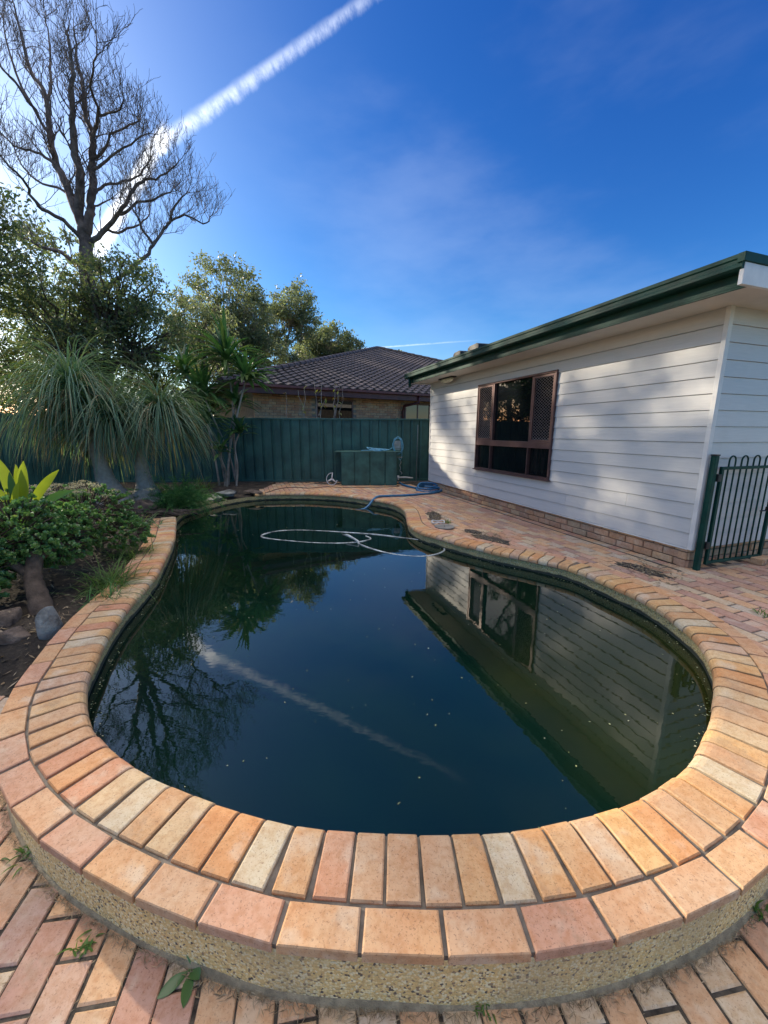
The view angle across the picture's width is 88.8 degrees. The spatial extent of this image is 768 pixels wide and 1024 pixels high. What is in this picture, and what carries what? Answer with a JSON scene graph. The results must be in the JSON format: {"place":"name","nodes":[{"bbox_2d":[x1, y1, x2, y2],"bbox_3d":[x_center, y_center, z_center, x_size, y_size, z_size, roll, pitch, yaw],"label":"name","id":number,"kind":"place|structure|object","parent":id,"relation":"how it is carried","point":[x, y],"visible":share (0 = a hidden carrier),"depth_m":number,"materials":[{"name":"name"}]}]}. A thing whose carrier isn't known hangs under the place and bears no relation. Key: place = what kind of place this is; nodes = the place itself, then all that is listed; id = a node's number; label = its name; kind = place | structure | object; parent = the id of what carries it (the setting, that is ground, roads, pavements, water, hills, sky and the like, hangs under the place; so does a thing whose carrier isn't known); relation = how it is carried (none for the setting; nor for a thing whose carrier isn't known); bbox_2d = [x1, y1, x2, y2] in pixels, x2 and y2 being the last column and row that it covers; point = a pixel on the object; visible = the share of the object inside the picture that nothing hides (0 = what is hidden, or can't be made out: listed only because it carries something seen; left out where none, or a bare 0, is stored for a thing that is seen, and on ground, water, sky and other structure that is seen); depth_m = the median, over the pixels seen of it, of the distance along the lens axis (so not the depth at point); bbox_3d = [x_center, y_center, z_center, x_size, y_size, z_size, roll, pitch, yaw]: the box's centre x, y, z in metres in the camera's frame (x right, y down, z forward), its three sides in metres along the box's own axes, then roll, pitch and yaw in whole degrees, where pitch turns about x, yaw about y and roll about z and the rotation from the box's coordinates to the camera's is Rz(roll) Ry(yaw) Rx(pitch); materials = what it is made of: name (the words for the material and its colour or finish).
{"place":"outdoors","nodes":[
{"label":"outdoors","id":0,"kind":"place"},
{"bbox_2d":[0,481,273,695],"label":"garden soil","id":1,"kind":"structure","parent":0,"point":[15,658],"depth_m":3.60,"materials":[{"name":"brown soil"}]},
{"bbox_2d":[0,607,22,626],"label":"garden rock","id":2,"kind":"object","parent":1,"relation":"on","point":[10,617],"visible":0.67,"depth_m":3.02,"materials":[{"name":"stone"}]},
{"bbox_2d":[0,626,30,644],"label":"garden rock","id":3,"kind":"object","parent":1,"relation":"on","point":[16,634],"visible":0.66,"depth_m":2.78,"materials":[{"name":"grey stone"}]},
{"bbox_2d":[0,460,73,504],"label":"broad leaf plant","id":4,"kind":"object","parent":1,"relation":"on","point":[17,486],"visible":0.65,"depth_m":3.65,"materials":[{"name":"green plant"}]},
{"bbox_2d":[0,413,76,492],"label":"side fence","id":5,"kind":"object","parent":1,"relation":"on","point":[33,476],"visible":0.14,"depth_m":9.27,"materials":[{"name":"green metal"}]},
{"bbox_2d":[35,606,63,639],"bbox_3d":[-2.464,0.818,2.889,0.131,0.266,0.217,0,12,-1],"label":"garden rock","id":6,"kind":"object","parent":1,"relation":"on","point":[49,624],"visible":0.79,"depth_m":2.83,"materials":[{"name":"grey stone"}]},
{"bbox_2d":[0,486,111,615],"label":"succulent bush","id":7,"kind":"object","parent":1,"relation":"on","point":[38,538],"visible":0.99,"depth_m":3.40,"materials":[{"name":"green plant"}]},
{"bbox_2d":[0,479,155,551],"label":"succulent bush","id":8,"kind":"object","parent":1,"relation":"on","point":[109,499],"visible":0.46,"depth_m":4.60,"materials":[{"name":"green plant"}]},
{"bbox_2d":[0,313,165,504],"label":"ponytail palm","id":9,"kind":"object","parent":1,"relation":"on","point":[105,473],"visible":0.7,"depth_m":6.61,"materials":[{"name":"green plant"}]},
{"bbox_2d":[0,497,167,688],"bbox_3d":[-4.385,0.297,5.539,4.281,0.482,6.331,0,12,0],"label":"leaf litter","id":10,"kind":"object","parent":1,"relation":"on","point":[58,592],"visible":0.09,"depth_m":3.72,"materials":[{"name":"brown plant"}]},
{"bbox_2d":[55,549,166,604],"bbox_3d":[-2.583,0.625,3.722,1.037,0.498,1.114,0,12,0],"label":"grass tuft","id":11,"kind":"object","parent":1,"relation":"on","point":[105,579],"visible":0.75,"depth_m":3.73,"materials":[{"name":"green plant"}]},
{"bbox_2d":[75,580,147,609],"bbox_3d":[-2.403,0.731,3.420,0.604,0.231,0.552,5,13,24],"label":"grass tuft","id":12,"kind":"object","parent":1,"relation":"on","point":[111,589],"visible":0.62,"depth_m":3.45,"materials":[{"name":"green plant"}]},
{"bbox_2d":[24,361,226,506],"bbox_3d":[-4.427,-1.431,7.337,3.135,2.722,2.478,-5,13,-23],"label":"ponytail palm","id":13,"kind":"object","parent":1,"relation":"on","point":[160,417],"visible":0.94,"depth_m":6.96,"materials":[{"name":"green plant"}]},
{"bbox_2d":[89,533,163,566],"bbox_3d":[-3.016,0.484,4.559,1.036,0.426,0.911,0,12,0],"label":"grass tuft","id":14,"kind":"object","parent":1,"relation":"on","point":[128,554],"visible":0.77,"depth_m":4.56,"materials":[{"name":"green plant"}]},
{"bbox_2d":[133,499,156,510],"bbox_3d":[-4.325,-0.102,7.055,0.387,0.238,0.616,-9,15,-39],"label":"garden rock","id":15,"kind":"object","parent":1,"relation":"on","point":[146,504],"visible":0.58,"depth_m":6.89,"materials":[{"name":"grey stone"}]},
{"bbox_2d":[123,509,178,530],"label":"grass tuft","id":16,"kind":"object","parent":1,"relation":"on","point":[151,521],"visible":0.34,"depth_m":6.05,"materials":[{"name":"green plant"}]},
{"bbox_2d":[136,508,201,516],"bbox_3d":[-3.871,0.008,6.777,1.300,0.052,0.667,0,12,0],"label":"dead frond pile","id":17,"kind":"object","parent":1,"relation":"on","point":[176,512],"visible":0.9,"depth_m":6.77,"materials":[{"name":"brown plant"}]},
{"bbox_2d":[124,470,226,518],"bbox_3d":[-4.122,-0.287,7.476,2.069,1.035,1.937,0,12,0],"label":"fern bush","id":18,"kind":"object","parent":1,"relation":"on","point":[179,496],"visible":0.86,"depth_m":7.34,"materials":[{"name":"green plant"}]},
{"bbox_2d":[177,476,224,490],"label":"grass tuft","id":19,"kind":"object","parent":1,"relation":"on","point":[208,485],"visible":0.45,"depth_m":9.70,"materials":[{"name":"green plant"}]},
{"bbox_2d":[207,494,221,501],"bbox_3d":[-3.644,-0.300,8.488,0.359,0.148,0.380,4,12,17],"label":"garden rock","id":20,"kind":"object","parent":1,"relation":"on","point":[220,498],"visible":0.52,"depth_m":8.37,"materials":[{"name":"grey stone"}]},
{"bbox_2d":[151,305,280,486],"bbox_3d":[-4.140,-2.762,9.873,3.221,4.335,2.220,0,12,0],"label":"strap leaf plant","id":21,"kind":"object","parent":1,"relation":"on","point":[223,347],"visible":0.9,"depth_m":9.63,"materials":[{"name":"green plant"}]},
{"bbox_2d":[216,489,236,496],"bbox_3d":[-3.533,-0.425,8.839,0.567,0.156,0.381,5,13,24],"label":"garden rock","id":22,"kind":"object","parent":1,"relation":"on","point":[228,493],"visible":0.88,"depth_m":8.70,"materials":[{"name":"grey stone"}]},
{"bbox_2d":[244,489,262,493],"bbox_3d":[-3.041,-0.478,9.219,0.576,0.093,0.288,7,13,30],"label":"garden rock","id":23,"kind":"object","parent":1,"relation":"on","point":[251,491],"visible":1,"depth_m":9.13,"materials":[{"name":"grey stone"}]},
{"bbox_2d":[169,484,271,517],"bbox_3d":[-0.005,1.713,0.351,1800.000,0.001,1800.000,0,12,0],"label":"ground","id":24,"kind":"structure","parent":0,"point":[220,501],"depth_m":10.11,"materials":[{"name":"brown soil"}]},
{"bbox_2d":[0,182,57,340],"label":"dense fig tree","id":25,"kind":"object","parent":24,"relation":"on","point":[7,236],"visible":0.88,"depth_m":10.52,"materials":[{"name":"green plant"}]},
{"bbox_2d":[0,307,59,397],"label":"garden tree","id":26,"kind":"object","parent":24,"relation":"on","point":[9,353],"visible":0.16,"depth_m":15.17,"materials":[{"name":"green plant"}]},
{"bbox_2d":[0,214,116,353],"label":"eucalyptus tree","id":27,"kind":"object","parent":24,"relation":"on","point":[50,238],"visible":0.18,"depth_m":16.50,"materials":[{"name":"green plant"}]},
{"bbox_2d":[0,241,202,394],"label":"dense fig tree","id":28,"kind":"object","parent":24,"relation":"on","point":[126,318],"visible":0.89,"depth_m":10.86,"materials":[{"name":"green plant"}]},
{"bbox_2d":[0,357,211,416],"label":"garden tree","id":29,"kind":"object","parent":24,"relation":"on","point":[2,404],"visible":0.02,"depth_m":18.94,"materials":[{"name":"green plant"}]},
{"bbox_2d":[0,351,219,417],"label":"garden tree","id":30,"kind":"object","parent":24,"relation":"on","point":[154,373],"visible":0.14,"depth_m":12.39,"materials":[{"name":"green plant"}]},
{"bbox_2d":[0,0,233,353],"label":"bare tree","id":31,"kind":"object","parent":24,"relation":"on","point":[83,232],"visible":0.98,"depth_m":11.03,"materials":[{"name":"brown plant"}]},
{"bbox_2d":[156,297,242,402],"bbox_3d":[-7.503,-5.294,16.779,3.901,7.091,3.073,0,12,0],"label":"garden tree","id":32,"kind":"object","parent":24,"relation":"on","point":[206,316],"visible":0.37,"depth_m":16.02,"materials":[{"name":"green plant"}]},
{"bbox_2d":[156,249,292,380],"bbox_3d":[-8.447,-7.874,21.039,7.550,10.443,4.232,0,12,0],"label":"eucalyptus tree","id":33,"kind":"object","parent":24,"relation":"on","point":[250,303],"visible":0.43,"depth_m":19.72,"materials":[{"name":"green plant"}]},
{"bbox_2d":[257,273,323,363],"bbox_3d":[-6.239,-8.892,24.694,5.105,10.956,3.515,0,12,0],"label":"eucalyptus tree","id":34,"kind":"object","parent":24,"relation":"on","point":[297,320],"visible":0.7,"depth_m":23.79,"materials":[{"name":"green plant"}]},
{"bbox_2d":[194,346,441,483],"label":"neighbour house","id":35,"kind":"structure","parent":24,"relation":"on","point":[371,382],"depth_m":14.29,"materials":[{"name":"tile"}]},
{"bbox_2d":[316,398,352,417],"bbox_3d":[-1.712,-3.275,13.791,1.400,1.330,0.035,-7,13,-30],"label":"window","id":36,"kind":"structure","parent":35,"relation":"in","point":[346,410],"depth_m":13.72,"materials":[{"name":"black glass"}]},
{"bbox_2d":[404,403,429,418],"bbox_3d":[1.321,-3.662,15.545,1.210,1.200,0.035,-7,13,-30],"label":"window","id":37,"kind":"structure","parent":35,"relation":"in","point":[419,411],"depth_m":15.49,"materials":[{"name":"beige glass"}]},
{"bbox_2d":[292,319,365,360],"bbox_3d":[-4.356,-9.024,28.850,6.286,9.556,3.780,0,12,0],"label":"eucalyptus tree","id":38,"kind":"object","parent":24,"relation":"on","point":[326,346],"visible":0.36,"depth_m":27.46,"materials":[{"name":"green plant"}]},
{"bbox_2d":[0,491,767,1014],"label":"swimming pool","id":39,"kind":"structure","parent":24,"relation":"in","point":[670,873],"depth_m":1.32,"materials":[{"name":"brick"}]},
{"bbox_2d":[88,500,712,836],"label":"pool water","id":40,"kind":"structure","parent":39,"relation":"in","point":[197,707],"depth_m":2.49,"materials":[{"name":"teal liquid"}]},
{"bbox_2d":[260,530,444,555],"bbox_3d":[-0.485,0.383,5.835,2.832,0.102,0.852,5,12,21],"label":"white suction hose","id":41,"kind":"object","parent":40,"relation":"on","point":[351,537],"visible":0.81,"depth_m":5.79,"materials":[{"name":"white plastic"}]},
{"bbox_2d":[90,502,709,827],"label":"floating leaves","id":42,"kind":"object","parent":40,"relation":"on","point":[412,676],"visible":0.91,"depth_m":2.58,"materials":[{"name":"brown plant"}]},
{"bbox_2d":[361,447,391,450],"bbox_3d":[-0.198,-1.709,10.651,0.856,0.108,0.316,0,12,0],"label":"hose pile","id":43,"kind":"object","parent":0,"point":[375,449],"visible":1,"depth_m":10.62,"materials":[{"name":"blue plastic"}]},
{"bbox_2d":[0,696,767,1023],"bbox_3d":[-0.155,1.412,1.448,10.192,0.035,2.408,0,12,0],"label":"paving","id":44,"kind":"structure","parent":0,"point":[62,988],"depth_m":1.19,"materials":[{"name":"brick"}]},
{"bbox_2d":[1,845,31,878],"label":"weed","id":45,"kind":"object","parent":44,"relation":"on","point":[21,850],"visible":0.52,"depth_m":1.55,"materials":[{"name":"green plant"}]},
{"bbox_2d":[55,929,104,958],"bbox_3d":[-0.994,1.405,1.288,0.112,0.046,0.083,0,12,0],"label":"weed","id":46,"kind":"object","parent":44,"relation":"on","point":[86,943],"visible":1,"depth_m":1.28,"materials":[{"name":"green plant"}]},
{"bbox_2d":[157,954,200,1007],"bbox_3d":[-0.612,1.408,1.205,0.093,0.069,0.127,4,12,18],"label":"dandelion weed","id":47,"kind":"object","parent":44,"relation":"on","point":[169,987],"visible":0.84,"depth_m":1.19,"materials":[{"name":"green plant"}]},
{"bbox_2d":[0,791,767,1023],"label":"wall foot debris","id":48,"kind":"object","parent":44,"relation":"on","point":[263,997],"depth_m":1.19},
{"bbox_2d":[2,870,767,1023],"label":"joint debris","id":49,"kind":"object","parent":44,"relation":"on","point":[198,994],"visible":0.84,"depth_m":1.20,"materials":[{"name":"brown plant"}]},
{"bbox_2d":[474,1002,496,1023],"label":"weed","id":50,"kind":"object","parent":44,"relation":"on","point":[483,1011],"visible":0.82,"depth_m":1.14,"materials":[{"name":"green plant"}]},
{"bbox_2d":[751,900,767,921],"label":"weed","id":51,"kind":"object","parent":44,"relation":"on","point":[761,917],"visible":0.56,"depth_m":1.38,"materials":[{"name":"green plant"}]},
{"bbox_2d":[0,0,767,415],"label":"sky","id":52,"kind":"structure","parent":0,"point":[445,178],"materials":[{"name":"blue"}]},
{"bbox_2d":[259,481,767,664],"bbox_3d":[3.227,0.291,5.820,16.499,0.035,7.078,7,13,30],"label":"deck paving","id":53,"kind":"structure","parent":0,"point":[540,538],"depth_m":4.49,"materials":[{"name":"brick"}]},
{"bbox_2d":[73,417,429,482],"bbox_3d":[-1.827,-1.755,11.115,13.325,1.790,0.073,-1,12,-4],"label":"back fence","id":54,"kind":"object","parent":53,"relation":"on","point":[287,449],"visible":0.48,"depth_m":11.05,"materials":[{"name":"green metal"}]},
{"bbox_2d":[283,383,342,417],"bbox_3d":[-2.136,-2.731,11.953,1.858,2.402,0.383,0,12,0],"label":"sparse shrub","id":55,"kind":"object","parent":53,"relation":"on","point":[321,406],"visible":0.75,"depth_m":11.90,"materials":[{"name":"green plant"}]},
{"bbox_2d":[326,473,336,484],"bbox_3d":[-1.419,-0.896,10.658,0.309,0.342,0.083,0,12,0],"label":"valve handwheel","id":56,"kind":"object","parent":53,"relation":"on","point":[332,479],"visible":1,"depth_m":10.65,"materials":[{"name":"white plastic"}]},
{"bbox_2d":[265,485,398,493],"bbox_3d":[-1.328,-0.559,10.157,3.487,0.194,0.853,-4,12,-22],"label":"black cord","id":57,"kind":"object","parent":53,"relation":"on","point":[329,486],"visible":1,"depth_m":10.14,"materials":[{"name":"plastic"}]},
{"bbox_2d":[334,450,399,484],"bbox_3d":[-0.447,-1.257,10.969,1.780,0.896,0.895,0,12,0],"label":"pump box","id":58,"kind":"object","parent":53,"relation":"on","point":[359,467],"visible":1,"depth_m":10.54,"materials":[{"name":"green metal"}]},
{"bbox_2d":[393,441,401,457],"bbox_3d":[0.380,-1.746,10.890,0.250,0.450,0.262,0,12,0],"label":"hose hanger","id":59,"kind":"object","parent":58,"relation":"attached to","point":[397,444],"visible":0.77,"depth_m":10.97,"materials":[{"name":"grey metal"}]},
{"bbox_2d":[392,436,403,459],"bbox_3d":[0.383,-1.755,10.808,0.314,0.656,0.077,0,12,0],"label":"looped hose","id":60,"kind":"object","parent":59,"relation":"hanging from","point":[402,447],"visible":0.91,"depth_m":10.78,"materials":[{"name":"blue plastic"}]},
{"bbox_2d":[356,482,441,509],"bbox_3d":[0.559,-0.422,9.217,1.417,0.388,3.014,4,12,20],"label":"blue vacuum hose","id":61,"kind":"object","parent":53,"relation":"on","point":[427,485],"visible":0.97,"depth_m":9.56,"materials":[{"name":"blue plastic"}]},
{"bbox_2d":[431,520,444,523],"bbox_3d":[0.860,0.155,6.227,0.219,0.038,0.219,0,12,0],"label":"skimmer basket","id":62,"kind":"object","parent":53,"relation":"on","point":[438,522],"visible":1,"depth_m":6.18,"materials":[{"name":"white plastic"}]},
{"bbox_2d":[435,524,453,529],"bbox_3d":[0.919,0.221,5.965,0.300,0.024,0.300,0,12,0],"label":"skimmer cover","id":63,"kind":"object","parent":53,"relation":"on","point":[444,526],"visible":1,"depth_m":5.94,"materials":[{"name":"grey plastic"}]},
{"bbox_2d":[312,482,672,578],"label":"soil patches","id":64,"kind":"object","parent":53,"relation":"on","point":[485,537],"visible":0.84,"depth_m":5.22,"materials":[{"name":"brown soil"}]},
{"bbox_2d":[263,486,745,617],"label":"deck leaf bits","id":65,"kind":"object","parent":53,"relation":"on","point":[570,543],"visible":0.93,"depth_m":4.89,"materials":[{"name":"brown plant"}]},
{"bbox_2d":[431,490,688,570],"bbox_3d":[2.146,0.007,7.190,0.110,0.035,6.544,-4,12,-19],"label":"deck edge course","id":66,"kind":"object","parent":53,"relation":"on","point":[610,546],"visible":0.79,"depth_m":5.39,"materials":[{"name":"brick"}]},
{"bbox_2d":[425,510,708,591],"bbox_3d":[1.797,0.342,5.404,0.996,0.028,4.281,-8,14,-33],"label":"soil patch debris","id":67,"kind":"object","parent":53,"relation":"on","point":[494,534],"visible":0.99,"depth_m":4.25,"materials":[{"name":"brown soil"}]},
{"bbox_2d":[748,608,767,617],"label":"weed","id":68,"kind":"object","parent":53,"relation":"on","point":[764,615],"visible":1,"depth_m":3.14,"materials":[{"name":"green plant"}]},
{"bbox_2d":[749,555,767,565],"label":"loose brick","id":69,"kind":"object","parent":53,"relation":"on","point":[760,560],"visible":0.95,"depth_m":4.32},
{"bbox_2d":[404,251,767,567],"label":"weatherboard house","id":70,"kind":"structure","parent":0,"point":[618,421],"depth_m":4.70,"materials":[{"name":"white paint"}]},
{"bbox_2d":[438,376,456,382],"bbox_3d":[1.386,-2.905,8.640,0.130,0.110,0.620,-4,12,-19],"label":"eave light","id":71,"kind":"object","parent":70,"relation":"attached to","point":[447,379],"visible":1,"depth_m":8.52,"materials":[{"name":"white plastic"}]},
{"bbox_2d":[472,369,559,481],"bbox_3d":[2.216,-1.478,6.871,0.130,1.641,2.152,-4,12,-19],"label":"window","id":72,"kind":"structure","parent":70,"relation":"in","point":[515,418],"depth_m":6.71,"materials":[{"name":"black glass"}]},
{"bbox_2d":[692,454,767,570],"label":"pool gate","id":73,"kind":"structure","parent":70,"relation":"attached to","point":[702,544],"depth_m":4.11,"materials":[{"name":"metal"}]}
]}

